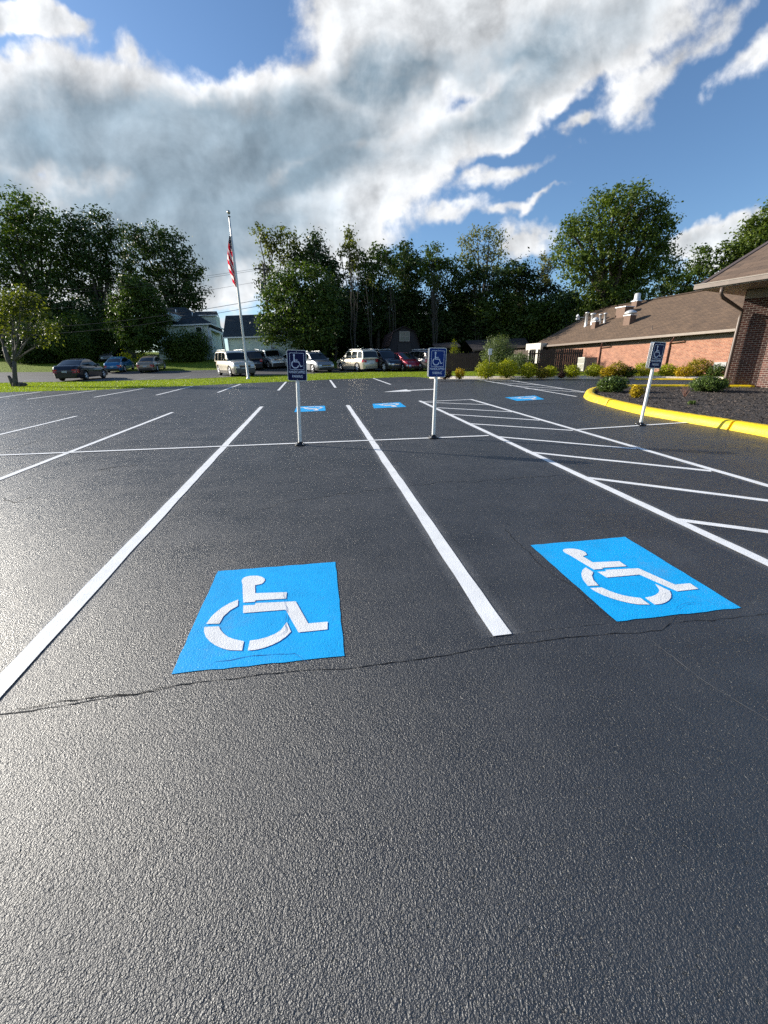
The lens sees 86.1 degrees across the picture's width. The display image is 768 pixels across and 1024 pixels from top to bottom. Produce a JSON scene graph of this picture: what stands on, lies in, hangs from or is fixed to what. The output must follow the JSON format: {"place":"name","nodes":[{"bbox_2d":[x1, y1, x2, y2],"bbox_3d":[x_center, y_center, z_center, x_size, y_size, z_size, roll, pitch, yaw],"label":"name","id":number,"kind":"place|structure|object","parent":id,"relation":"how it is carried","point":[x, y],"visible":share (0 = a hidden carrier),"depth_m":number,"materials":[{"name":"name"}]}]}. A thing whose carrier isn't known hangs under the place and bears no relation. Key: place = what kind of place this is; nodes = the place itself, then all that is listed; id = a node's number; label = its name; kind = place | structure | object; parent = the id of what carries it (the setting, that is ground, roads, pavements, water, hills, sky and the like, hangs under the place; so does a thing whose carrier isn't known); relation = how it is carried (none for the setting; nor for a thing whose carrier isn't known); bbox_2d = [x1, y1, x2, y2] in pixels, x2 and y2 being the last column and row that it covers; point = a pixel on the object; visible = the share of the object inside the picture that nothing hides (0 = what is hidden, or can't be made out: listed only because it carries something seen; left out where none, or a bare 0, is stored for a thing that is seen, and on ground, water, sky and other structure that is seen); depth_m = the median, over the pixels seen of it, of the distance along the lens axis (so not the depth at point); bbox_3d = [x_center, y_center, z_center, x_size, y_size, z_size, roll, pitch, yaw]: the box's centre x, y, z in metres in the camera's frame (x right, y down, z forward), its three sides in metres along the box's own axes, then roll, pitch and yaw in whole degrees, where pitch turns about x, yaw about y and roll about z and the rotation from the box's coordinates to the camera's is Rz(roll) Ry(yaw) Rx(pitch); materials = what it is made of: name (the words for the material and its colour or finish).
{"place":"outdoors","nodes":[
{"label":"outdoors","id":0,"kind":"place"},
{"bbox_2d":[0,368,426,382],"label":"road","id":1,"kind":"structure","parent":0,"point":[111,376],"depth_m":38.04,"materials":[{"name":"grey asphalt"}]},
{"bbox_2d":[52,358,107,380],"bbox_3d":[-23.939,-11.310,32.546,2.024,1.567,5.088,-4,21,-8],"label":"car","id":2,"kind":"object","parent":1,"relation":"on","point":[85,369],"visible":1,"depth_m":31.09,"materials":[{"name":"blue paint"}]},
{"bbox_2d":[104,357,134,371],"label":"car","id":3,"kind":"object","parent":1,"relation":"on","point":[117,364],"visible":0.99,"depth_m":42.95,"materials":[{"name":"blue paint"}]},
{"bbox_2d":[136,356,165,371],"bbox_3d":[-24.909,-15.949,44.076,1.928,1.492,4.846,-6,26,-10],"label":"car","id":4,"kind":"object","parent":1,"relation":"on","point":[150,363],"visible":1,"depth_m":42.58,"materials":[{"name":"beige paint"}]},
{"bbox_2d":[215,349,255,375],"bbox_3d":[-12.596,-12.583,34.655,2.257,2.040,5.224,-16,26,-33],"label":"car","id":5,"kind":"object","parent":1,"relation":"on","point":[231,363],"visible":0.97,"depth_m":33.55,"materials":[{"name":"white paint"}]},
{"bbox_2d":[243,349,262,368],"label":"car","id":6,"kind":"object","parent":1,"relation":"on","point":[255,356],"visible":0.47,"depth_m":42.46,"materials":[{"name":"black paint"}]},
{"bbox_2d":[255,348,284,368],"bbox_3d":[-12.487,-16.858,45.091,2.138,1.872,4.532,-18,30,-32],"label":"car","id":7,"kind":"object","parent":1,"relation":"on","point":[272,358],"visible":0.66,"depth_m":43.94,"materials":[{"name":"white paint"}]},
{"bbox_2d":[306,351,333,372],"bbox_3d":[-6.574,-14.174,38.740,2.124,1.855,4.916,-15,25,-32],"label":"car","id":8,"kind":"object","parent":1,"relation":"on","point":[317,361],"visible":0.73,"depth_m":37.41,"materials":[{"name":"silver paint"}]},
{"bbox_2d":[337,349,378,371],"bbox_3d":[-2.617,-14.470,39.200,2.151,1.944,4.980,-16,26,-33],"label":"car","id":9,"kind":"object","parent":1,"relation":"on","point":[358,360],"visible":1,"depth_m":37.69,"materials":[{"name":"beige paint"}]},
{"bbox_2d":[367,349,403,370],"bbox_3d":[-0.005,-14.336,38.785,2.184,1.908,5.056,-14,25,-30],"label":"car","id":10,"kind":"object","parent":1,"relation":"on","point":[387,359],"visible":0.53,"depth_m":37.46,"materials":[{"name":"black paint"}]},
{"bbox_2d":[388,352,420,370],"bbox_3d":[1.738,-14.104,38.497,1.947,1.625,4.301,-13,24,-28],"label":"car","id":11,"kind":"object","parent":1,"relation":"on","point":[409,361],"visible":0.62,"depth_m":37.18,"materials":[{"name":"red paint"}]},
{"bbox_2d":[409,349,427,370],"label":"car","id":12,"kind":"object","parent":1,"relation":"on","point":[421,355],"visible":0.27,"depth_m":37.08,"materials":[{"name":"grey paint"}]},
{"bbox_2d":[0,371,583,391],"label":"grass","id":13,"kind":"structure","parent":0,"point":[53,385],"depth_m":28.16,"materials":[{"name":"green plant"}]},
{"bbox_2d":[0,352,723,391],"bbox_3d":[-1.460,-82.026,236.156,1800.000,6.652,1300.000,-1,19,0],"label":"ground","id":14,"kind":"structure","parent":0,"point":[209,364],"depth_m":46.73,"materials":[{"name":"green plant"}]},
{"bbox_2d":[0,317,61,362],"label":"bush","id":15,"kind":"object","parent":14,"relation":"on","point":[37,355],"visible":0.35,"depth_m":53.28,"materials":[{"name":"green plant"}]},
{"bbox_2d":[0,283,68,386],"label":"tree","id":16,"kind":"object","parent":14,"relation":"on","point":[13,380],"visible":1,"depth_m":24.98,"materials":[{"name":"green plant"}]},
{"bbox_2d":[0,179,80,311],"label":"tall tree","id":17,"kind":"object","parent":14,"relation":"on","point":[25,253],"visible":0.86,"depth_m":56.00,"materials":[{"name":"green plant"}]},
{"bbox_2d":[0,284,137,347],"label":"understory tree","id":18,"kind":"object","parent":14,"relation":"on","point":[70,303],"visible":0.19,"depth_m":56.63,"materials":[{"name":"green plant"}]},
{"bbox_2d":[31,306,121,362],"bbox_3d":[-40.706,-23.736,55.100,10.302,7.105,9.752,-1,19,0],"label":"bush","id":19,"kind":"object","parent":14,"relation":"on","point":[87,343],"visible":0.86,"depth_m":53.32,"materials":[{"name":"green plant"}]},
{"bbox_2d":[42,203,135,324],"bbox_3d":[-42.130,-32.746,59.416,11.620,19.738,10.953,14,24,36],"label":"tall tree","id":20,"kind":"object","parent":14,"relation":"on","point":[95,264],"visible":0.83,"depth_m":57.63,"materials":[{"name":"green plant"}]},
{"bbox_2d":[97,350,111,361],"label":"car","id":21,"kind":"object","parent":14,"relation":"on","point":[104,356],"visible":0.53,"depth_m":55.54,"materials":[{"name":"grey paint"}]},
{"bbox_2d":[109,339,136,357],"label":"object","id":22,"kind":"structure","parent":14,"relation":"on","point":[133,354],"depth_m":60.06,"materials":[{"name":"green plant"}]},
{"bbox_2d":[101,271,174,356],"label":"street tree","id":23,"kind":"object","parent":14,"relation":"on","point":[141,337],"visible":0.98,"depth_m":49.57,"materials":[{"name":"green plant"}]},
{"bbox_2d":[111,218,214,311],"bbox_3d":[-34.124,-34.145,63.179,16.947,18.813,10.974,-1,19,0],"label":"tall tree","id":24,"kind":"object","parent":14,"relation":"on","point":[159,273],"visible":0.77,"depth_m":61.09,"materials":[{"name":"green plant"}]},
{"bbox_2d":[154,325,180,361],"bbox_3d":[-27.465,-21.947,53.468,4.277,4.740,4.142,-1,19,0],"label":"bush","id":25,"kind":"object","parent":14,"relation":"on","point":[170,356],"visible":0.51,"depth_m":53.14,"materials":[{"name":"green plant"}]},
{"bbox_2d":[165,326,215,361],"bbox_3d":[-25.093,-21.848,53.319,6.078,4.695,5.871,-9,21,-22],"label":"bush","id":26,"kind":"object","parent":14,"relation":"on","point":[190,347],"visible":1,"depth_m":52.34,"materials":[{"name":"green plant"}]},
{"bbox_2d":[157,307,225,359],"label":"green house","id":27,"kind":"structure","parent":14,"relation":"on","point":[208,324],"depth_m":56.89,"materials":[{"name":"wood"}]},
{"bbox_2d":[227,210,250,378],"bbox_3d":[-9.926,-14.539,28.164,0.300,10.340,0.300,-1,19,0],"label":"flagpole","id":28,"kind":"object","parent":14,"relation":"on","point":[240,311],"visible":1,"depth_m":28.15,"materials":[{"name":"metal"}]},
{"bbox_2d":[227,236,235,286],"bbox_3d":[-10.227,-16.680,27.410,0.379,3.050,0.270,3,20,12],"label":"flag","id":29,"kind":"object","parent":28,"relation":"attached to","point":[230,262],"visible":1,"depth_m":27.42,"materials":[{"name":"fabric"}]},
{"bbox_2d":[255,264,272,323],"bbox_3d":[-13.153,-22.232,46.824,1.999,10.430,0.522,-9,21,-21],"label":"utility pole","id":30,"kind":"object","parent":14,"relation":"on","point":[264,274],"visible":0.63,"depth_m":45.35,"materials":[{"name":"brown wood"}]},
{"bbox_2d":[19,306,256,335],"bbox_3d":[-33.398,-20.779,44.719,40.573,3.161,0.044,-3,19,-6],"label":"power line","id":31,"kind":"object","parent":30,"relation":"attached to","point":[145,324],"visible":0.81,"depth_m":45.58,"materials":[{"name":"black metal"}]},
{"bbox_2d":[17,299,262,328],"bbox_3d":[-33.255,-21.399,44.505,40.267,3.054,0.044,-3,19,-6],"label":"power line","id":32,"kind":"object","parent":30,"relation":"attached to","point":[147,317],"visible":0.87,"depth_m":45.38,"materials":[{"name":"black metal"}]},
{"bbox_2d":[222,314,312,355],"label":"house","id":33,"kind":"structure","parent":14,"relation":"on","point":[232,333],"depth_m":46.37,"materials":[{"name":"stone"}]},
{"bbox_2d":[248,221,304,313],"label":"feathery tree","id":34,"kind":"object","parent":14,"relation":"on","point":[294,243],"visible":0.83,"depth_m":48.45,"materials":[{"name":"green plant"}]},
{"bbox_2d":[249,257,346,354],"bbox_3d":[-8.739,-19.965,41.336,9.509,10.652,6.645,6,20,19],"label":"leafy tree","id":35,"kind":"object","parent":14,"relation":"on","point":[296,328],"visible":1,"depth_m":40.78,"materials":[{"name":"green plant"}]},
{"bbox_2d":[285,223,349,357],"bbox_3d":[-7.699,-26.576,50.737,8.847,14.726,5.218,7,21,23],"label":"tree","id":36,"kind":"object","parent":14,"relation":"on","point":[314,251],"visible":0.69,"depth_m":48.78,"materials":[{"name":"green plant"}]},
{"bbox_2d":[291,278,374,360],"bbox_3d":[-6.536,-23.398,50.327,11.665,9.375,7.433,-1,19,0],"label":"understory tree","id":37,"kind":"object","parent":14,"relation":"on","point":[347,325],"visible":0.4,"depth_m":49.22,"materials":[{"name":"green plant"}]},
{"bbox_2d":[345,245,362,348],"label":"bare sapling","id":38,"kind":"object","parent":14,"relation":"on","point":[351,289],"visible":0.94,"depth_m":45.61,"materials":[{"name":"green plant"}]},
{"bbox_2d":[335,222,375,348],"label":"tree","id":39,"kind":"object","parent":14,"relation":"on","point":[347,246],"visible":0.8,"depth_m":46.90,"materials":[{"name":"green plant"}]},
{"bbox_2d":[359,261,379,348],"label":"bare sapling","id":40,"kind":"object","parent":14,"relation":"on","point":[370,302],"visible":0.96,"depth_m":45.76,"materials":[{"name":"green plant"}]},
{"bbox_2d":[339,275,406,348],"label":"understory tree","id":41,"kind":"object","parent":14,"relation":"on","point":[382,318],"visible":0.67,"depth_m":49.31,"materials":[{"name":"green plant"}]},
{"bbox_2d":[349,239,408,348],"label":"tree","id":42,"kind":"object","parent":14,"relation":"on","point":[383,257],"visible":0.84,"depth_m":47.87,"materials":[{"name":"green plant"}]},
{"bbox_2d":[381,253,401,332],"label":"bare sapling","id":43,"kind":"object","parent":14,"relation":"on","point":[390,278],"visible":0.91,"depth_m":46.52,"materials":[{"name":"green plant"}]},
{"bbox_2d":[381,326,419,352],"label":"gambrel shed","id":44,"kind":"structure","parent":14,"relation":"on","point":[403,339],"depth_m":46.33,"materials":[{"name":"wood"}]},
{"bbox_2d":[398,343,410,352],"bbox_3d":[2.306,-17.986,46.679,1.500,2.100,0.060,-1,19,0],"label":"door","id":45,"kind":"structure","parent":44,"relation":"in","point":[405,347],"depth_m":46.45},
{"bbox_2d":[384,237,425,317],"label":"tree","id":46,"kind":"object","parent":14,"relation":"on","point":[405,255],"visible":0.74,"depth_m":50.06,"materials":[{"name":"green plant"}]},
{"bbox_2d":[381,279,445,345],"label":"understory tree","id":47,"kind":"object","parent":14,"relation":"on","point":[411,308],"visible":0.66,"depth_m":50.72,"materials":[{"name":"green plant"}]},
{"bbox_2d":[421,266,444,343],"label":"bare sapling","id":48,"kind":"object","parent":14,"relation":"on","point":[436,324],"visible":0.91,"depth_m":46.05,"materials":[{"name":"green plant"}]},
{"bbox_2d":[413,240,462,343],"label":"tree","id":49,"kind":"object","parent":14,"relation":"on","point":[438,264],"visible":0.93,"depth_m":46.25,"materials":[{"name":"green plant"}]},
{"bbox_2d":[431,342,459,361],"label":"garden shed","id":50,"kind":"structure","parent":14,"relation":"on","point":[447,346],"depth_m":43.17,"materials":[{"name":"wood"}]},
{"bbox_2d":[306,290,596,357],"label":"undergrowth","id":51,"kind":"object","parent":14,"relation":"on","point":[344,350],"visible":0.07,"depth_m":55.72,"materials":[{"name":"green plant"}]},
{"bbox_2d":[417,284,500,355],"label":"understory tree","id":52,"kind":"object","parent":14,"relation":"on","point":[464,331],"visible":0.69,"depth_m":49.64,"materials":[{"name":"green plant"}]},
{"bbox_2d":[446,353,479,371],"bbox_3d":[6.628,-12.723,35.009,2.958,1.546,0.170,7,21,22],"label":"board fence","id":53,"kind":"object","parent":14,"relation":"on","point":[470,361],"visible":0.77,"depth_m":34.90,"materials":[{"name":"brown wood"}]},
{"bbox_2d":[468,256,490,339],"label":"bare sapling","id":54,"kind":"object","parent":14,"relation":"on","point":[481,292],"visible":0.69,"depth_m":46.97,"materials":[{"name":"green plant"}]},
{"bbox_2d":[439,253,521,334],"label":"tree","id":55,"kind":"object","parent":14,"relation":"on","point":[500,283],"visible":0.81,"depth_m":47.51,"materials":[{"name":"green plant"}]},
{"bbox_2d":[454,222,512,297],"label":"feathery tree","id":56,"kind":"object","parent":14,"relation":"on","point":[484,249],"visible":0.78,"depth_m":50.37,"materials":[{"name":"green plant"}]},
{"bbox_2d":[460,338,528,360],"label":"garden shed","id":57,"kind":"structure","parent":14,"relation":"on","point":[475,346],"depth_m":43.75,"materials":[{"name":"wood"}]},
{"bbox_2d":[479,335,517,372],"bbox_3d":[8.492,-11.738,30.543,2.917,2.871,2.796,14,24,38],"label":"tall shrub","id":58,"kind":"object","parent":14,"relation":"on","point":[500,353],"visible":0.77,"depth_m":30.15,"materials":[{"name":"green plant"}]},
{"bbox_2d":[464,290,540,348],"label":"understory tree","id":59,"kind":"object","parent":14,"relation":"on","point":[508,311],"visible":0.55,"depth_m":47.94,"materials":[{"name":"green plant"}]},
{"bbox_2d":[506,351,535,374],"bbox_3d":[9.553,-10.523,29.061,2.297,1.646,2.213,-1,19,0],"label":"tall shrub","id":60,"kind":"object","parent":14,"relation":"on","point":[520,361],"visible":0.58,"depth_m":28.61,"materials":[{"name":"green plant"}]},
{"bbox_2d":[498,247,564,348],"bbox_3d":[17.757,-25.656,51.122,8.564,12.092,6.790,-1,19,0],"label":"tree","id":61,"kind":"object","parent":14,"relation":"on","point":[527,285],"visible":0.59,"depth_m":49.12,"materials":[{"name":"green plant"}]},
{"bbox_2d":[526,343,546,362],"bbox_3d":[15.170,-15.393,40.523,2.022,2.216,1.781,-14,23,-33],"label":"white trailer","id":62,"kind":"object","parent":14,"relation":"on","point":[536,346],"visible":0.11,"depth_m":39.61,"materials":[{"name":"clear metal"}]},
{"bbox_2d":[535,251,559,302],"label":"feathery tree","id":63,"kind":"object","parent":14,"relation":"on","point":[549,267],"visible":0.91,"depth_m":46.95,"materials":[{"name":"green plant"}]},
{"bbox_2d":[517,284,579,343],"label":"understory tree","id":64,"kind":"object","parent":14,"relation":"on","point":[541,328],"visible":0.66,"depth_m":45.92,"materials":[{"name":"green plant"}]},
{"bbox_2d":[528,349,582,371],"bbox_3d":[13.256,-11.757,31.941,3.890,1.728,0.170,7,21,21],"label":"board fence","id":65,"kind":"object","parent":14,"relation":"on","point":[560,362],"visible":0.73,"depth_m":31.81,"materials":[{"name":"brown wood"}]},
{"bbox_2d":[577,357,596,370],"bbox_3d":[15.320,-11.155,31.053,2.058,1.007,1.157,-10,21,-25],"label":"air conditioner","id":66,"kind":"object","parent":14,"relation":"on","point":[583,362],"visible":0.72,"depth_m":30.43,"materials":[{"name":"beige metal"}]},
{"bbox_2d":[538,272,697,324],"bbox_3d":[26.043,-22.418,47.100,19.249,9.197,6.367,-1,19,0],"label":"back tree","id":67,"kind":"object","parent":14,"relation":"on","point":[661,292],"visible":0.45,"depth_m":46.59,"materials":[{"name":"green plant"}]},
{"bbox_2d":[548,176,696,322],"bbox_3d":[23.601,-24.244,41.868,16.320,17.195,9.198,-1,19,0],"label":"maple tree","id":68,"kind":"object","parent":14,"relation":"on","point":[626,283],"visible":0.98,"depth_m":40.24,"materials":[{"name":"green plant"}]},
{"bbox_2d":[538,290,744,373],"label":"brick building","id":69,"kind":"structure","parent":14,"relation":"on","point":[687,327],"depth_m":31.12,"materials":[{"name":"brown"}]},
{"bbox_2d":[663,243,731,293],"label":"back tree","id":70,"kind":"object","parent":14,"relation":"on","point":[700,267],"visible":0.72,"depth_m":43.87,"materials":[{"name":"green plant"}]},
{"bbox_2d":[693,241,767,387],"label":"brick building","id":71,"kind":"structure","parent":14,"relation":"on","point":[746,275],"depth_m":15.64,"materials":[{"name":"brown brick"}]},
{"bbox_2d":[708,196,767,271],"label":"back tree","id":72,"kind":"object","parent":14,"relation":"on","point":[756,236],"visible":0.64,"depth_m":41.65,"materials":[{"name":"green plant"}]},
{"bbox_2d":[0,377,767,1023],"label":"parking lot","id":73,"kind":"structure","parent":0,"point":[370,703],"depth_m":1.99,"materials":[{"name":"grey asphalt"}]},
{"bbox_2d":[287,350,306,445],"bbox_3d":[-1.555,-2.047,7.469,0.335,1.666,0.196,-1,19,-8],"label":"parking sign","id":74,"kind":"object","parent":73,"relation":"on","point":[297,366],"visible":1,"depth_m":7.28,"materials":[{"name":"blue plastic"}]},
{"bbox_2d":[427,348,446,438],"bbox_3d":[0.984,-2.255,7.894,0.335,1.661,0.196,-3,20,-10],"label":"parking sign","id":75,"kind":"object","parent":73,"relation":"on","point":[436,367],"visible":1,"depth_m":7.71,"materials":[{"name":"blue plastic"}]},
{"bbox_2d":[429,376,722,378],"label":"kerb","id":76,"kind":"structure","parent":73,"relation":"on","point":[547,377],"depth_m":23.75,"materials":[{"name":"concrete"}]},
{"bbox_2d":[583,385,633,405],"bbox_3d":[8.098,-4.360,15.110,1.464,0.397,6.511,11,23,32],"label":"kerb nose","id":77,"kind":"object","parent":73,"relation":"on","point":[590,395],"visible":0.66,"depth_m":13.41,"materials":[{"name":"yellow concrete"}]},
{"bbox_2d":[634,342,665,425],"bbox_3d":[5.701,-2.731,8.844,0.335,1.706,0.196,-4,20,-16],"label":"parking sign","id":78,"kind":"object","parent":73,"relation":"on","point":[655,355],"visible":1,"depth_m":8.67,"materials":[{"name":"white plastic"}]},
{"bbox_2d":[635,378,694,379],"bbox_3d":[15.991,-6.943,21.537,4.977,0.153,0.247,8,21,24],"label":"kerb face","id":79,"kind":"object","parent":73,"relation":"on","point":[665,378],"visible":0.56,"depth_m":21.97},
{"bbox_2d":[606,400,739,429],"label":"kerb","id":80,"kind":"structure","parent":73,"relation":"on","point":[715,422],"depth_m":9.66,"materials":[{"name":"yellow paint"}]},
{"bbox_2d":[634,384,754,386],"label":"kerb","id":81,"kind":"structure","parent":73,"relation":"on","point":[667,385],"depth_m":16.77,"materials":[{"name":"yellow paint"}]},
{"bbox_2d":[729,421,767,437],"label":"kerb","id":82,"kind":"structure","parent":73,"relation":"on","point":[753,428],"depth_m":8.07,"materials":[{"name":"yellow paint"}]},
{"bbox_2d":[0,0,767,351],"label":"sky","id":83,"kind":"structure","parent":0,"point":[421,121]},
{"bbox_2d":[594,386,767,424],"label":"mulch bed","id":84,"kind":"object","parent":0,"point":[726,407],"visible":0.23,"depth_m":12.11,"materials":[{"name":"brown wood"}]},
{"bbox_2d":[595,374,629,391],"bbox_3d":[8.421,-4.740,15.153,1.140,0.706,1.158,-9,21,-23],"label":"island shrub","id":85,"kind":"object","parent":84,"relation":"on","point":[616,383],"visible":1,"depth_m":14.94,"materials":[{"name":"green plant"}]},
{"bbox_2d":[629,385,644,397],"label":"island shrub","id":86,"kind":"object","parent":84,"relation":"on","point":[636,392],"visible":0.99,"depth_m":13.20,"materials":[{"name":"yellow plant"}]},
{"bbox_2d":[687,373,731,391],"bbox_3d":[11.625,-4.630,14.772,1.348,0.669,1.296,-1,19,0],"label":"island shrub","id":87,"kind":"object","parent":84,"relation":"on","point":[712,383],"visible":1,"depth_m":14.50,"materials":[{"name":"green plant"}]},
{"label":"mulch bed","id":88,"kind":"structure","parent":0,"visible":0},
{"bbox_2d":[474,359,498,378],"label":"rounded shrub","id":89,"kind":"object","parent":88,"relation":"on","point":[483,372],"visible":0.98,"depth_m":23.78,"materials":[{"name":"green plant"}]},
{"bbox_2d":[497,358,519,377],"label":"rounded shrub","id":90,"kind":"object","parent":88,"relation":"on","point":[504,373],"visible":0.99,"depth_m":23.93,"materials":[{"name":"green plant"}]},
{"bbox_2d":[520,361,537,377],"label":"rounded shrub","id":91,"kind":"object","parent":88,"relation":"on","point":[526,372],"visible":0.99,"depth_m":23.89,"materials":[{"name":"green plant"}]},
{"bbox_2d":[535,366,549,377],"bbox_3d":[9.161,-8.110,23.873,0.874,0.666,0.982,8,21,25],"label":"barberry","id":92,"kind":"object","parent":88,"relation":"on","point":[541,373],"visible":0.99,"depth_m":23.76,"materials":[{"name":"green plant"}]},
{"bbox_2d":[563,364,580,377],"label":"rounded shrub","id":93,"kind":"object","parent":88,"relation":"on","point":[570,372],"visible":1,"depth_m":23.48,"materials":[{"name":"green plant"}]},
{"bbox_2d":[584,363,604,376],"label":"rounded shrub","id":94,"kind":"object","parent":88,"relation":"on","point":[594,368],"visible":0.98,"depth_m":23.33,"materials":[{"name":"green plant"}]},
{"bbox_2d":[599,366,615,377],"bbox_3d":[12.456,-7.797,22.922,0.902,0.660,0.913,-10,21,-24],"label":"barberry","id":95,"kind":"object","parent":88,"relation":"on","point":[604,372],"visible":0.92,"depth_m":22.80,"materials":[{"name":"yellow plant"}]},
{"bbox_2d":[609,360,628,377],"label":"rounded shrub","id":96,"kind":"object","parent":88,"relation":"on","point":[617,372],"visible":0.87,"depth_m":22.69,"materials":[{"name":"green plant"}]},
{"bbox_2d":[621,365,636,377],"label":"dwarf shrub","id":97,"kind":"object","parent":88,"relation":"on","point":[631,372],"visible":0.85,"depth_m":22.64,"materials":[{"name":"green plant"}]},
{"bbox_2d":[635,361,650,375],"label":"rounded shrub","id":98,"kind":"object","parent":88,"relation":"on","point":[643,369],"visible":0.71,"depth_m":22.83,"materials":[{"name":"green plant"}]},
{"bbox_2d":[657,363,677,375],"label":"rounded shrub","id":99,"kind":"object","parent":88,"relation":"on","point":[667,369],"visible":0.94,"depth_m":22.51,"materials":[{"name":"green plant"}]},
{"bbox_2d":[673,364,692,376],"bbox_3d":[16.038,-7.579,22.065,0.999,0.751,1.048,-1,19,0],"label":"barberry","id":100,"kind":"object","parent":88,"relation":"on","point":[681,371],"visible":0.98,"depth_m":21.92,"materials":[{"name":"yellow plant"}]},
{"bbox_2d":[686,357,713,375],"bbox_3d":[17.279,-7.963,22.563,1.456,1.063,1.313,17,26,42],"label":"rounded shrub","id":101,"kind":"object","parent":88,"relation":"on","point":[695,370],"visible":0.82,"depth_m":22.35,"materials":[{"name":"green plant"}]},
{"bbox_2d":[705,363,726,376],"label":"rounded shrub","id":102,"kind":"object","parent":88,"relation":"on","point":[712,371],"visible":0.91,"depth_m":21.82,"materials":[{"name":"green plant"}]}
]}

